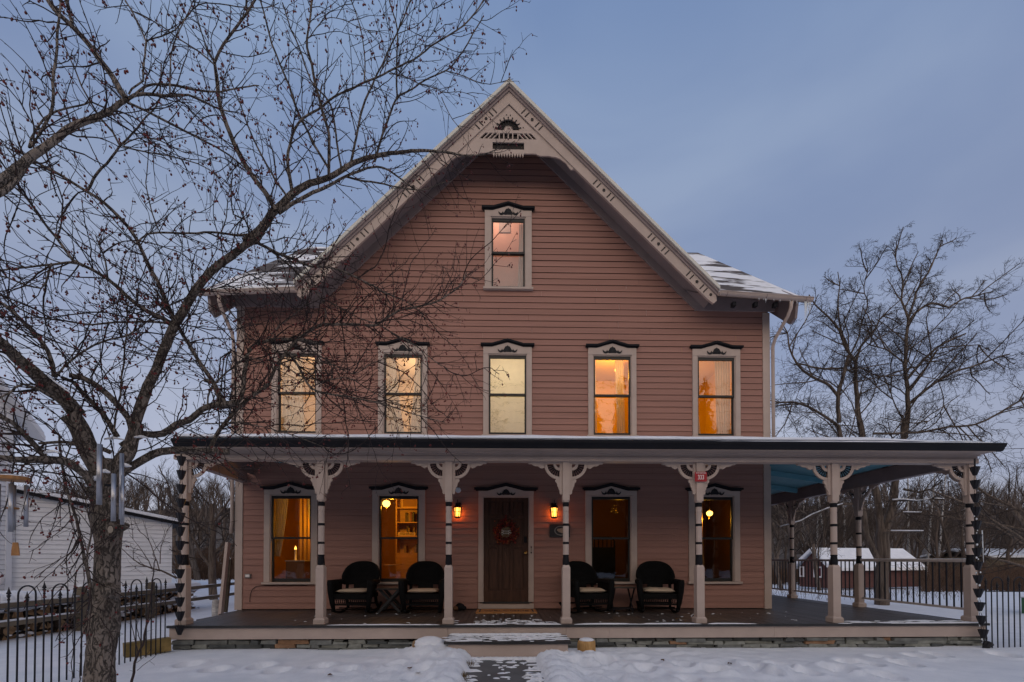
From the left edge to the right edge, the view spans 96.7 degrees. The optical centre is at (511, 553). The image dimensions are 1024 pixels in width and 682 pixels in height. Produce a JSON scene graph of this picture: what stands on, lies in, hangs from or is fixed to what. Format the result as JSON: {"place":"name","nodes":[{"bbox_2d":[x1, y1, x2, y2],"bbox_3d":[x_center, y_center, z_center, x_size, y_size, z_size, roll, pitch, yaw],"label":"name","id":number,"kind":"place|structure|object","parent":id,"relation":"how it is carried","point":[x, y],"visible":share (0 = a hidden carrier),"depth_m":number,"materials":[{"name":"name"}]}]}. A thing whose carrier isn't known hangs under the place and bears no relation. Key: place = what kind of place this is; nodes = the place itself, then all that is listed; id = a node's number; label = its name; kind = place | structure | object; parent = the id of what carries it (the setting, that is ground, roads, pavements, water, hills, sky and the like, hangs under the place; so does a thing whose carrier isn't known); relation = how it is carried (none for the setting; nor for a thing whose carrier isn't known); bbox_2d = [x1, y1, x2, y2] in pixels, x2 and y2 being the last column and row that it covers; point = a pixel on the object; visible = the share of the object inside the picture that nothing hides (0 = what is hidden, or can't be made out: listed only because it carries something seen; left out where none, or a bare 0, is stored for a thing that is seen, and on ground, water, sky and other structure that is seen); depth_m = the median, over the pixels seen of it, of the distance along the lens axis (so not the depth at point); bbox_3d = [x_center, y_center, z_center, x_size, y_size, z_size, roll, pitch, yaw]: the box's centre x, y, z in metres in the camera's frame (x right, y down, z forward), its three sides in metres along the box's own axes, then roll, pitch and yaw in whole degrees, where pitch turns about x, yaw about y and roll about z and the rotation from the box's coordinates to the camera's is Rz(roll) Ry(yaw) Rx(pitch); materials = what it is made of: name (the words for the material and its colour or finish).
{"place":"outdoors","nodes":[
{"label":"outdoors","id":0,"kind":"place"},
{"bbox_2d":[453,603,465,610],"bbox_3d":[-1.072,1.094,9.260,0.280,0.157,0.175,0,-1,-19],"label":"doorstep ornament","id":1,"kind":"object","parent":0,"point":[459,606],"visible":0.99,"depth_m":9.20,"materials":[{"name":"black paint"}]},
{"bbox_2d":[461,661,476,681],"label":"dead grass","id":2,"kind":"structure","parent":0,"point":[464,675],"depth_m":5.51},
{"bbox_2d":[465,660,543,681],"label":"path","id":3,"kind":"structure","parent":0,"point":[517,674],"depth_m":5.82,"materials":[{"name":"concrete"}]},
{"bbox_2d":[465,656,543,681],"bbox_3d":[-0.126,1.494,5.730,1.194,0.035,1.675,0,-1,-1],"label":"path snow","id":4,"kind":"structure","parent":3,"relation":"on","point":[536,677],"depth_m":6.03,"materials":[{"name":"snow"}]},
{"bbox_2d":[0,505,1023,681],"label":"ground","id":5,"kind":"structure","parent":0,"point":[446,663],"depth_m":6.26,"materials":[{"name":"snow"}]},
{"bbox_2d":[0,577,166,681],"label":"iron fence","id":6,"kind":"object","parent":5,"relation":"on","point":[8,593],"visible":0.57,"depth_m":5.31,"materials":[{"name":"metal"}]},
{"bbox_2d":[0,376,180,590],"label":"white barn","id":7,"kind":"structure","parent":5,"relation":"on","point":[14,570],"depth_m":14.40,"materials":[{"name":"paint"}]},
{"bbox_2d":[67,559,119,681],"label":"dry stalks","id":8,"kind":"object","parent":5,"relation":"on","point":[80,678],"visible":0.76,"depth_m":4.11,"materials":[{"name":"brown plant"}]},
{"bbox_2d":[49,464,148,509],"bbox_3d":[-25.397,-1.928,28.787,4.040,7.240,5.316,0,-1,-20],"label":"bare tree","id":9,"kind":"object","parent":5,"relation":"on","point":[136,497],"visible":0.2,"depth_m":29.75,"materials":[{"name":"brown plant"}]},
{"bbox_2d":[0,580,234,630],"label":"rail fence","id":10,"kind":"object","parent":5,"relation":"on","point":[13,604],"visible":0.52,"depth_m":9.04,"materials":[{"name":"wood"}]},
{"bbox_2d":[9,589,198,636],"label":"snow clumps","id":11,"kind":"object","parent":10,"relation":"on","point":[122,615],"visible":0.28,"depth_m":10.27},
{"bbox_2d":[123,637,170,657],"bbox_3d":[-5.455,1.405,6.814,0.160,0.220,0.552,-1,-1,40],"label":"landscape timber","id":12,"kind":"object","parent":5,"relation":"on","point":[166,644],"visible":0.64,"depth_m":6.79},
{"bbox_2d":[122,512,176,578],"bbox_3d":[-8.951,-0.221,11.283,1.112,1.760,0.978,1,-1,-42],"label":"branch","id":13,"kind":"object","parent":5,"relation":"on","point":[159,570],"visible":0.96,"depth_m":11.31,"materials":[{"name":"brown plant"}]},
{"bbox_2d":[125,558,180,681],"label":"sapling","id":14,"kind":"object","parent":5,"relation":"on","point":[136,658],"visible":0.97,"depth_m":5.26,"materials":[{"name":"brown plant"}]},
{"bbox_2d":[125,471,181,533],"bbox_3d":[-28.888,-2.437,35.801,6.442,8.398,4.290,0,-1,-1],"label":"bare tree","id":15,"kind":"object","parent":5,"relation":"on","point":[133,496],"visible":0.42,"depth_m":35.76,"materials":[{"name":"brown plant"}]},
{"bbox_2d":[130,478,209,565],"bbox_3d":[-27.637,-2.366,36.574,5.997,8.158,5.020,0,-1,-26],"label":"bare tree","id":16,"kind":"object","parent":5,"relation":"on","point":[174,531],"visible":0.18,"depth_m":36.90,"materials":[{"name":"brown plant"}]},
{"bbox_2d":[148,476,201,552],"bbox_3d":[-22.343,-1.643,29.610,5.022,6.692,3.618,0,-1,-1],"label":"bare tree","id":17,"kind":"object","parent":5,"relation":"on","point":[161,512],"visible":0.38,"depth_m":29.42,"materials":[{"name":"grey plant"}]},
{"bbox_2d":[126,456,233,579],"bbox_3d":[-16.827,-1.815,23.387,3.602,7.152,3.882,0,-1,-1],"label":"bare tree","id":18,"kind":"object","parent":5,"relation":"on","point":[196,574],"visible":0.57,"depth_m":23.46,"materials":[{"name":"grey plant"}]},
{"bbox_2d":[162,477,234,599],"bbox_3d":[-9.523,-0.516,14.963,3.114,4.516,2.025,1,-1,-39],"label":"bare tree","id":19,"kind":"object","parent":5,"relation":"on","point":[210,562],"visible":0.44,"depth_m":14.73,"materials":[{"name":"brown plant"}]},
{"bbox_2d":[211,599,218,615],"bbox_3d":[-6.470,1.232,9.940,0.156,0.430,0.156,0,-1,-1],"label":"birch log","id":20,"kind":"object","parent":5,"relation":"on","point":[215,606],"visible":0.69,"depth_m":9.88,"materials":[{"name":"white wood"}]},
{"bbox_2d":[218,542,232,613],"bbox_3d":[-6.131,0.553,9.735,0.076,1.583,0.364,0,-1,6],"label":"leaning board","id":21,"kind":"object","parent":5,"relation":"on","point":[225,585],"visible":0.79,"depth_m":9.73,"materials":[{"name":"paint"}]},
{"bbox_2d":[0,0,536,681],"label":"crabapple tree","id":22,"kind":"object","parent":5,"relation":"on","point":[102,626],"visible":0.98,"depth_m":3.75,"materials":[{"name":"brown plant"}]},
{"bbox_2d":[0,445,29,555],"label":"wind chime","id":23,"kind":"object","parent":22,"relation":"hanging from","point":[12,508],"visible":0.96,"depth_m":2.92,"materials":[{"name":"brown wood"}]},
{"bbox_2d":[96,444,124,524],"bbox_3d":[-2.496,-0.492,2.836,0.100,0.624,0.133,-1,-1,42],"label":"wind chime","id":24,"kind":"object","parent":22,"relation":"hanging from","point":[99,478],"visible":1,"depth_m":2.82,"materials":[{"name":"metal"}]},
{"bbox_2d":[412,636,443,646],"bbox_3d":[-1.217,1.394,6.829,0.595,0.293,0.350,0,-1,18],"label":"log stump","id":25,"kind":"object","parent":5,"relation":"on","point":[428,640],"visible":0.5,"depth_m":6.73,"materials":[{"name":"white wood"}]},
{"bbox_2d":[17,451,1023,580],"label":"woods","id":26,"kind":"object","parent":5,"relation":"on","point":[944,542],"visible":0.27,"depth_m":41.79,"materials":[{"name":"plant"}]},
{"bbox_2d":[577,637,595,651],"bbox_3d":[1.125,1.416,6.826,0.280,0.280,0.364,0,-1,-1],"label":"log stump","id":27,"kind":"object","parent":5,"relation":"on","point":[587,644],"visible":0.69,"depth_m":6.77,"materials":[{"name":"brown wood"}]},
{"bbox_2d":[166,79,1007,656],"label":"house","id":28,"kind":"structure","parent":5,"relation":"on","point":[614,271],"depth_m":9.49,"materials":[{"name":"paint"}]},
{"bbox_2d":[175,454,185,634],"bbox_3d":[-5.100,-0.183,6.999,0.128,2.879,0.124,0,-1,-24],"label":"rain chain","id":29,"kind":"object","parent":28,"relation":"hanging from","point":[181,459],"visible":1,"depth_m":6.97,"materials":[{"name":"black metal"}]},
{"bbox_2d":[274,499,287,555],"bbox_3d":[-4.850,-0.582,9.573,0.300,1.302,0.052,0,-1,-1],"label":"curtain","id":30,"kind":"object","parent":28,"relation":"hanging from","point":[280,514],"visible":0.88,"depth_m":9.57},
{"bbox_2d":[260,482,317,583],"bbox_3d":[-4.556,-0.412,9.408,1.200,2.106,0.195,0,-1,-1],"label":"window","id":31,"kind":"structure","parent":28,"relation":"in","point":[280,491],"depth_m":9.37,"materials":[{"name":"paint"}]},
{"bbox_2d":[282,357,303,430],"bbox_3d":[-4.642,-3.336,9.645,0.480,1.720,0.050,0,-1,-1],"label":"curtain","id":32,"kind":"object","parent":28,"relation":"hanging from","point":[299,401],"visible":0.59,"depth_m":9.64,"materials":[{"name":"fabric"}]},
{"bbox_2d":[284,560,309,577],"bbox_3d":[-4.648,0.608,9.890,0.440,0.900,0.340,0,-1,-1],"label":"side cabinet","id":33,"kind":"object","parent":28,"relation":"in","point":[297,568],"visible":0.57,"depth_m":9.74,"materials":[{"name":"wood"}]},
{"bbox_2d":[269,336,324,434],"bbox_3d":[-4.457,-3.448,9.453,1.120,2.049,0.195,0,-1,-1],"label":"window","id":34,"kind":"structure","parent":28,"relation":"in","point":[318,415],"depth_m":9.41,"materials":[{"name":"paint"}]},
{"bbox_2d":[298,499,309,559],"bbox_3d":[-4.426,-0.348,10.258,0.800,2.052,0.083,0,-1,-1],"label":"curtain","id":35,"kind":"object","parent":28,"relation":"hanging from","point":[303,531],"visible":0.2,"depth_m":10.26,"materials":[{"name":"fabric"}]},
{"bbox_2d":[307,499,309,522],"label":"curtain","id":36,"kind":"object","parent":28,"relation":"hanging from","point":[308,502],"visible":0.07,"depth_m":9.59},
{"bbox_2d":[327,561,381,612],"bbox_3d":[-3.028,0.658,8.947,0.892,1.007,0.872,0,-1,3],"label":"rocking chair","id":37,"kind":"object","parent":28,"relation":"on","point":[361,574],"visible":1,"depth_m":8.96,"materials":[{"name":"black wicker"}]},
{"bbox_2d":[336,588,366,592],"bbox_3d":[-3.034,0.727,8.839,0.576,0.086,0.520,0,-1,3],"label":"seat cushion","id":38,"kind":"object","parent":37,"relation":"on","point":[355,590],"visible":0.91,"depth_m":8.61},
{"bbox_2d":[382,499,389,511],"bbox_3d":[-2.710,-1.113,9.818,0.170,0.460,0.170,0,-1,-1],"label":"glass lamp","id":39,"kind":"object","parent":28,"relation":"hanging from","point":[386,503],"visible":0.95,"depth_m":9.77,"materials":[{"name":"glass"}]},
{"bbox_2d":[375,587,402,612],"bbox_3d":[-2.374,0.924,8.950,0.500,0.475,0.467,0,-1,-1],"label":"side table","id":40,"kind":"object","parent":28,"relation":"on","point":[389,601],"visible":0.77,"depth_m":8.79,"materials":[{"name":"black wood"}]},
{"bbox_2d":[386,358,403,431],"bbox_3d":[-2.487,-3.335,9.693,0.420,1.720,0.045,0,-1,-1],"label":"curtain","id":41,"kind":"object","parent":28,"relation":"hanging from","point":[392,372],"visible":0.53,"depth_m":9.69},
{"bbox_2d":[369,482,427,583],"bbox_3d":[-2.347,-0.411,9.458,1.200,2.106,0.195,0,-1,-1],"label":"window","id":42,"kind":"structure","parent":28,"relation":"in","point":[387,491],"depth_m":9.42,"materials":[{"name":"paint"}]},
{"bbox_2d":[375,338,429,434],"bbox_3d":[-2.273,-3.447,9.502,1.120,2.049,0.195,0,-1,-1],"label":"window","id":43,"kind":"structure","parent":28,"relation":"in","point":[399,348],"depth_m":9.46,"materials":[{"name":"paint"}]},
{"bbox_2d":[395,499,416,577],"bbox_3d":[-2.119,-0.178,10.878,1.240,2.500,0.340,0,-1,-1],"label":"bookcase","id":44,"kind":"object","parent":28,"relation":"in","point":[408,560],"visible":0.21,"depth_m":10.76,"materials":[{"name":"brown wood"}]},
{"bbox_2d":[398,532,415,535],"bbox_3d":[-2.481,-0.449,10.724,0.410,0.083,0.019,0,-1,-1],"label":"word sign","id":45,"kind":"object","parent":44,"relation":"on","point":[406,533],"visible":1,"depth_m":10.72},
{"bbox_2d":[401,499,416,506],"bbox_3d":[-2.439,-1.199,10.875,0.400,0.249,0.020,0,-1,-1],"label":"picture frame","id":46,"kind":"object","parent":44,"relation":"on","point":[408,502],"visible":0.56,"depth_m":10.88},
{"bbox_2d":[410,358,420,431],"bbox_3d":[-2.013,-3.335,9.705,0.330,1.720,0.043,0,-1,-1],"label":"curtain","id":47,"kind":"object","parent":28,"relation":"hanging from","point":[414,421],"visible":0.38,"depth_m":9.70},
{"bbox_2d":[398,561,443,612],"bbox_3d":[-1.727,0.658,8.977,0.891,1.007,0.872,0,-1,-4],"label":"rocking chair","id":48,"kind":"object","parent":28,"relation":"on","point":[425,574],"visible":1,"depth_m":9.09,"materials":[{"name":"black wicker"}]},
{"bbox_2d":[407,588,438,592],"bbox_3d":[-1.720,0.728,8.869,0.576,0.087,0.520,0,-1,-4],"label":"seat cushion","id":49,"kind":"object","parent":48,"relation":"on","point":[423,590],"visible":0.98,"depth_m":8.65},
{"bbox_2d":[453,499,461,517],"bbox_3d":[-1.118,-0.912,9.371,0.180,0.395,0.216,0,-1,-1],"label":"wall lantern","id":50,"kind":"object","parent":28,"relation":"attached to","point":[457,507],"depth_m":9.30,"materials":[{"name":"glass"}]},
{"bbox_2d":[499,223,509,232],"bbox_3d":[-0.170,-7.509,10.487,0.260,0.250,0.025,0,-1,-1],"label":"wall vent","id":51,"kind":"object","parent":28,"relation":"attached to","point":[506,229],"depth_m":10.47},
{"bbox_2d":[474,483,537,608],"bbox_3d":[-0.124,-0.152,9.500,1.320,2.609,0.185,0,-1,-1],"label":"door","id":52,"kind":"structure","parent":28,"relation":"in","point":[505,572],"depth_m":9.52,"materials":[{"name":"paint"}]},
{"bbox_2d":[492,515,519,545],"bbox_3d":[-0.126,-0.468,9.451,0.592,0.660,0.137,0,-1,-1],"label":"door wreath","id":53,"kind":"object","parent":52,"relation":"attached to","point":[504,532],"depth_m":9.45,"materials":[{"name":"red plant"}]},
{"bbox_2d":[476,609,536,613],"bbox_3d":[-0.113,1.154,9.055,1.185,0.024,0.620,0,-1,-1],"label":"door mat","id":54,"kind":"object","parent":28,"relation":"on","point":[491,611],"depth_m":8.90,"materials":[{"name":"fabric"}]},
{"bbox_2d":[490,359,524,432],"bbox_3d":[-0.097,-3.340,9.708,0.800,1.670,0.008,0,-1,-1],"label":"roller blind","id":55,"kind":"object","parent":28,"relation":"attached to","point":[507,414],"visible":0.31,"depth_m":9.71,"materials":[{"name":"fabric"}]},
{"bbox_2d":[481,338,533,434],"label":"window","id":56,"kind":"structure","parent":28,"relation":"in","point":[507,348],"depth_m":9.51,"materials":[{"name":"paint"}]},
{"bbox_2d":[482,201,534,290],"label":"window","id":57,"kind":"structure","parent":28,"relation":"in","point":[501,212],"depth_m":9.55,"materials":[{"name":"paint"}]},
{"bbox_2d":[518,224,522,285],"bbox_3d":[0.196,-6.334,9.796,0.160,1.520,0.037,0,-1,-1],"label":"curtain","id":58,"kind":"object","parent":28,"relation":"hanging from","point":[520,271],"visible":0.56,"depth_m":9.79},
{"bbox_2d":[550,500,558,518],"bbox_3d":[0.872,-0.911,9.416,0.180,0.395,0.216,0,-1,-1],"label":"wall lantern","id":59,"kind":"object","parent":28,"relation":"attached to","point":[554,507],"depth_m":9.35,"materials":[{"name":"black paint"}]},
{"bbox_2d":[550,524,569,536],"bbox_3d":[0.995,-0.467,9.498,0.420,0.270,0.036,0,-1,-1],"label":"wall plaque","id":60,"kind":"object","parent":28,"relation":"attached to","point":[556,530],"depth_m":9.48,"materials":[{"name":"paint"}]},
{"bbox_2d":[559,561,614,612],"bbox_3d":[1.432,0.659,9.015,0.892,1.007,0.872,0,-1,-21],"label":"rocking chair","id":61,"kind":"object","parent":28,"relation":"on","point":[582,574],"visible":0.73,"depth_m":8.87,"materials":[{"name":"black wicker"}]},
{"bbox_2d":[580,587,604,592],"bbox_3d":[1.470,0.723,8.914,0.574,0.097,0.520,0,-1,-21],"label":"seat cushion","id":62,"kind":"object","parent":61,"relation":"on","point":[590,590],"visible":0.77,"depth_m":8.71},
{"bbox_2d":[595,360,596,432],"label":"curtain","id":63,"kind":"object","parent":28,"relation":"hanging from","point":[595,402],"visible":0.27,"depth_m":9.80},
{"bbox_2d":[593,539,614,577],"bbox_3d":[2.036,0.311,11.246,1.043,1.432,0.100,0,-1,-1],"label":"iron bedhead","id":64,"kind":"object","parent":28,"relation":"in","point":[603,562],"visible":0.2,"depth_m":11.20,"materials":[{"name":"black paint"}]},
{"bbox_2d":[582,483,639,583],"bbox_3d":[2.074,-0.410,9.559,1.200,2.106,0.195,0,-1,-1],"label":"window","id":65,"kind":"structure","parent":28,"relation":"in","point":[611,491],"depth_m":9.52,"materials":[{"name":"paint"}]},
{"bbox_2d":[585,339,639,435],"bbox_3d":[2.109,-3.446,9.602,1.120,2.049,0.195,0,-1,-1],"label":"window","id":66,"kind":"structure","parent":28,"relation":"in","point":[612,349],"depth_m":9.56,"materials":[{"name":"paint"}]},
{"bbox_2d":[615,360,624,432],"bbox_3d":[2.334,-3.333,9.824,0.220,1.720,0.050,0,-1,-1],"label":"curtain","id":67,"kind":"object","parent":28,"relation":"hanging from","point":[619,379],"visible":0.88,"depth_m":9.82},
{"bbox_2d":[610,586,635,612],"bbox_3d":[2.174,0.920,9.084,0.500,0.491,0.392,0,-1,-1],"label":"folding table","id":68,"kind":"object","parent":28,"relation":"on","point":[630,597],"visible":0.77,"depth_m":8.97,"materials":[{"name":"paint"}]},
{"bbox_2d":[635,561,684,612],"bbox_3d":[2.877,0.659,9.050,0.891,1.007,0.872,0,-1,8],"label":"rocking chair","id":69,"kind":"object","parent":28,"relation":"on","point":[654,573],"visible":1,"depth_m":9.13,"materials":[{"name":"black wicker"}]},
{"bbox_2d":[643,587,674,592],"bbox_3d":[2.862,0.723,8.943,0.576,0.099,0.520,0,-1,8],"label":"seat cushion","id":70,"kind":"object","parent":69,"relation":"on","point":[657,590],"visible":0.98,"depth_m":8.73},
{"bbox_2d":[695,472,706,481],"bbox_3d":[3.100,-1.253,7.467,0.200,0.161,0.011,0,-1,-1],"label":"house number sign","id":71,"kind":"object","parent":28,"relation":"attached to","point":[700,476],"visible":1,"depth_m":7.47,"materials":[{"name":"metal"}]},
{"bbox_2d":[702,514,703,565],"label":"curtain","id":72,"kind":"object","parent":28,"relation":"hanging from","point":[702,542],"visible":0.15,"depth_m":10.35,"materials":[{"name":"fabric"}]},
{"bbox_2d":[685,483,743,583],"bbox_3d":[4.256,-0.409,9.608,1.200,2.106,0.195,0,-1,-1],"label":"window","id":73,"kind":"structure","parent":28,"relation":"in","point":[715,491],"depth_m":9.57,"materials":[{"name":"paint"}]},
{"bbox_2d":[689,340,743,436],"bbox_3d":[4.319,-3.445,9.652,1.120,2.049,0.195,0,-1,-1],"label":"window","id":74,"kind":"structure","parent":28,"relation":"in","point":[717,350],"depth_m":9.61,"materials":[{"name":"paint"}]},
{"bbox_2d":[715,361,730,433],"bbox_3d":[4.565,-3.333,9.853,0.340,1.720,0.048,0,-1,-1],"label":"curtain","id":75,"kind":"object","parent":28,"relation":"hanging from","point":[722,377],"visible":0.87,"depth_m":9.85,"materials":[{"name":"fabric"}]},
{"bbox_2d":[969,458,993,647],"bbox_3d":[7.513,0.018,7.283,0.307,3.074,0.131,0,-1,-1],"label":"rain chain","id":76,"kind":"object","parent":28,"relation":"hanging from","point":[977,552],"visible":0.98,"depth_m":7.26,"materials":[{"name":"black metal"}]},
{"bbox_2d":[172,540,1023,591],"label":"brush","id":77,"kind":"object","parent":5,"relation":"on","point":[203,567],"visible":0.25,"depth_m":26.13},
{"bbox_2d":[771,506,787,588],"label":"bare tree","id":78,"kind":"object","parent":5,"relation":"on","point":[776,534],"visible":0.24,"depth_m":30.46,"materials":[{"name":"grey plant"}]},
{"bbox_2d":[771,505,810,570],"bbox_3d":[14.590,-1.869,24.423,4.502,8.366,3.607,0,-1,-25],"label":"bare tree","id":79,"kind":"object","parent":5,"relation":"on","point":[788,532],"visible":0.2,"depth_m":24.51,"materials":[{"name":"grey plant"}]},
{"bbox_2d":[794,503,827,589],"bbox_3d":[19.745,-0.657,30.336,2.658,6.737,3.611,0,-1,32],"label":"bare tree","id":80,"kind":"object","parent":5,"relation":"on","point":[814,551],"visible":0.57,"depth_m":30.21,"materials":[{"name":"grey plant"}]},
{"bbox_2d":[805,500,829,548],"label":"birch tree","id":81,"kind":"object","parent":5,"relation":"on","point":[817,526],"visible":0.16,"depth_m":40.60,"materials":[{"name":"brown plant"}]},
{"bbox_2d":[796,548,924,587],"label":"red shed","id":82,"kind":"structure","parent":5,"relation":"on","point":[850,553],"depth_m":32.99,"materials":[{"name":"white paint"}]},
{"bbox_2d":[799,566,821,577],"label":"window","id":83,"kind":"structure","parent":82,"relation":"in","point":[820,571],"depth_m":32.80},
{"bbox_2d":[772,583,962,600],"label":"dry weeds","id":84,"kind":"object","parent":5,"relation":"on","point":[818,595],"visible":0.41,"depth_m":18.85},
{"bbox_2d":[770,221,1023,604],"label":"maple tree","id":85,"kind":"object","parent":5,"relation":"on","point":[881,550],"visible":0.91,"depth_m":14.05,"materials":[{"name":"brown plant"}]},
{"bbox_2d":[897,478,926,552],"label":"birch tree","id":86,"kind":"object","parent":5,"relation":"on","point":[908,547],"visible":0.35,"depth_m":42.90,"materials":[{"name":"brown plant"}]},
{"bbox_2d":[905,475,945,571],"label":"birch tree","id":87,"kind":"object","parent":5,"relation":"on","point":[929,543],"visible":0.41,"depth_m":42.90,"materials":[{"name":"brown plant"}]},
{"bbox_2d":[924,475,958,555],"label":"birch tree","id":88,"kind":"object","parent":5,"relation":"on","point":[939,550],"visible":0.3,"depth_m":44.98,"materials":[{"name":"plant"}]},
{"bbox_2d":[894,371,1023,588],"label":"bare tree","id":89,"kind":"object","parent":5,"relation":"on","point":[995,522],"visible":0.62,"depth_m":12.24,"materials":[{"name":"brown plant"}]},
{"bbox_2d":[920,549,1023,575],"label":"house","id":90,"kind":"structure","parent":5,"relation":"on","point":[1020,556],"depth_m":41.70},
{"bbox_2d":[948,466,1023,576],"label":"bare tree","id":91,"kind":"object","parent":5,"relation":"on","point":[1018,516],"visible":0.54,"depth_m":19.34,"materials":[{"name":"grey plant"}]},
{"bbox_2d":[984,576,1023,647],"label":"iron fence","id":92,"kind":"object","parent":5,"relation":"on","point":[1002,591],"visible":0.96,"depth_m":7.28,"materials":[{"name":"metal"}]},
{"bbox_2d":[1020,597,1023,613],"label":"green box","id":93,"kind":"object","parent":5,"relation":"on","point":[1022,604],"visible":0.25,"depth_m":11.96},
{"bbox_3d":[-9.004,1.511,7.864,0.420,0.149,0.125,0,35,-3],"label":"firewood log","id":94,"kind":"object","parent":5,"relation":"on","visible":0},
{"bbox_2d":[0,626,14,635],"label":"firewood log","id":95,"kind":"object","parent":94,"relation":"on","point":[3,631],"visible":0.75,"depth_m":7.87,"materials":[{"name":"brown wood"}]},
{"bbox_3d":[-9.033,1.497,8.853,0.420,0.137,0.115,0,18,-3],"label":"firewood log","id":96,"kind":"object","parent":5,"relation":"on","visible":0},
{"bbox_2d":[46,619,65,627],"bbox_3d":[-8.963,1.363,8.854,0.420,0.155,0.171,0,39,-3],"label":"firewood log","id":97,"kind":"object","parent":96,"relation":"on","point":[55,623],"visible":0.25,"depth_m":8.83,"materials":[{"name":"brown wood"}]},
{"bbox_2d":[0,0,1023,516],"label":"sky","id":98,"kind":"structure","parent":0,"point":[770,140],"materials":[{"name":"blue"}]},
{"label":"firewood log","id":99,"kind":"object","parent":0,"visible":0},
{"bbox_2d":[0,613,6,619],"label":"firewood log","id":100,"kind":"object","parent":99,"relation":"on","point":[3,616],"visible":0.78,"depth_m":7.84,"materials":[{"name":"brown wood"}]},
{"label":"firewood log","id":101,"kind":"object","parent":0,"visible":0},
{"bbox_2d":[10,611,23,618],"bbox_3d":[-9.040,1.126,8.169,0.420,0.170,0.154,0,21,1],"label":"firewood log","id":102,"kind":"object","parent":101,"relation":"on","point":[20,614],"visible":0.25,"depth_m":8.19,"materials":[{"name":"brown wood"}]},
{"bbox_2d":[0,581,200,613],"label":"stack snow","id":103,"kind":"structure","parent":102,"relation":"on","point":[13,597],"depth_m":8.47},
{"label":"firewood log","id":104,"kind":"object","parent":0,"visible":0},
{"bbox_2d":[23,609,33,615],"bbox_3d":[-9.022,1.085,8.354,0.420,0.167,0.151,0,-38,1],"label":"firewood log","id":105,"kind":"object","parent":104,"relation":"on","point":[31,612],"visible":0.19,"depth_m":8.33,"materials":[{"name":"brown wood"}]},
{"bbox_2d":[33,607,42,615],"bbox_3d":[-8.996,1.096,8.491,0.420,0.154,0.170,0,36,-2],"label":"firewood log","id":106,"kind":"object","parent":104,"relation":"on","point":[39,612],"visible":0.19,"depth_m":8.48,"materials":[{"name":"brown wood"}]},
{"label":"firewood log","id":107,"kind":"object","parent":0,"visible":0},
{"bbox_2d":[50,606,70,612],"bbox_3d":[-8.956,1.118,8.931,0.420,0.148,0.164,0,38,-1],"label":"firewood log","id":108,"kind":"object","parent":107,"relation":"on","point":[63,610],"visible":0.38,"depth_m":8.91,"materials":[{"name":"brown wood"}]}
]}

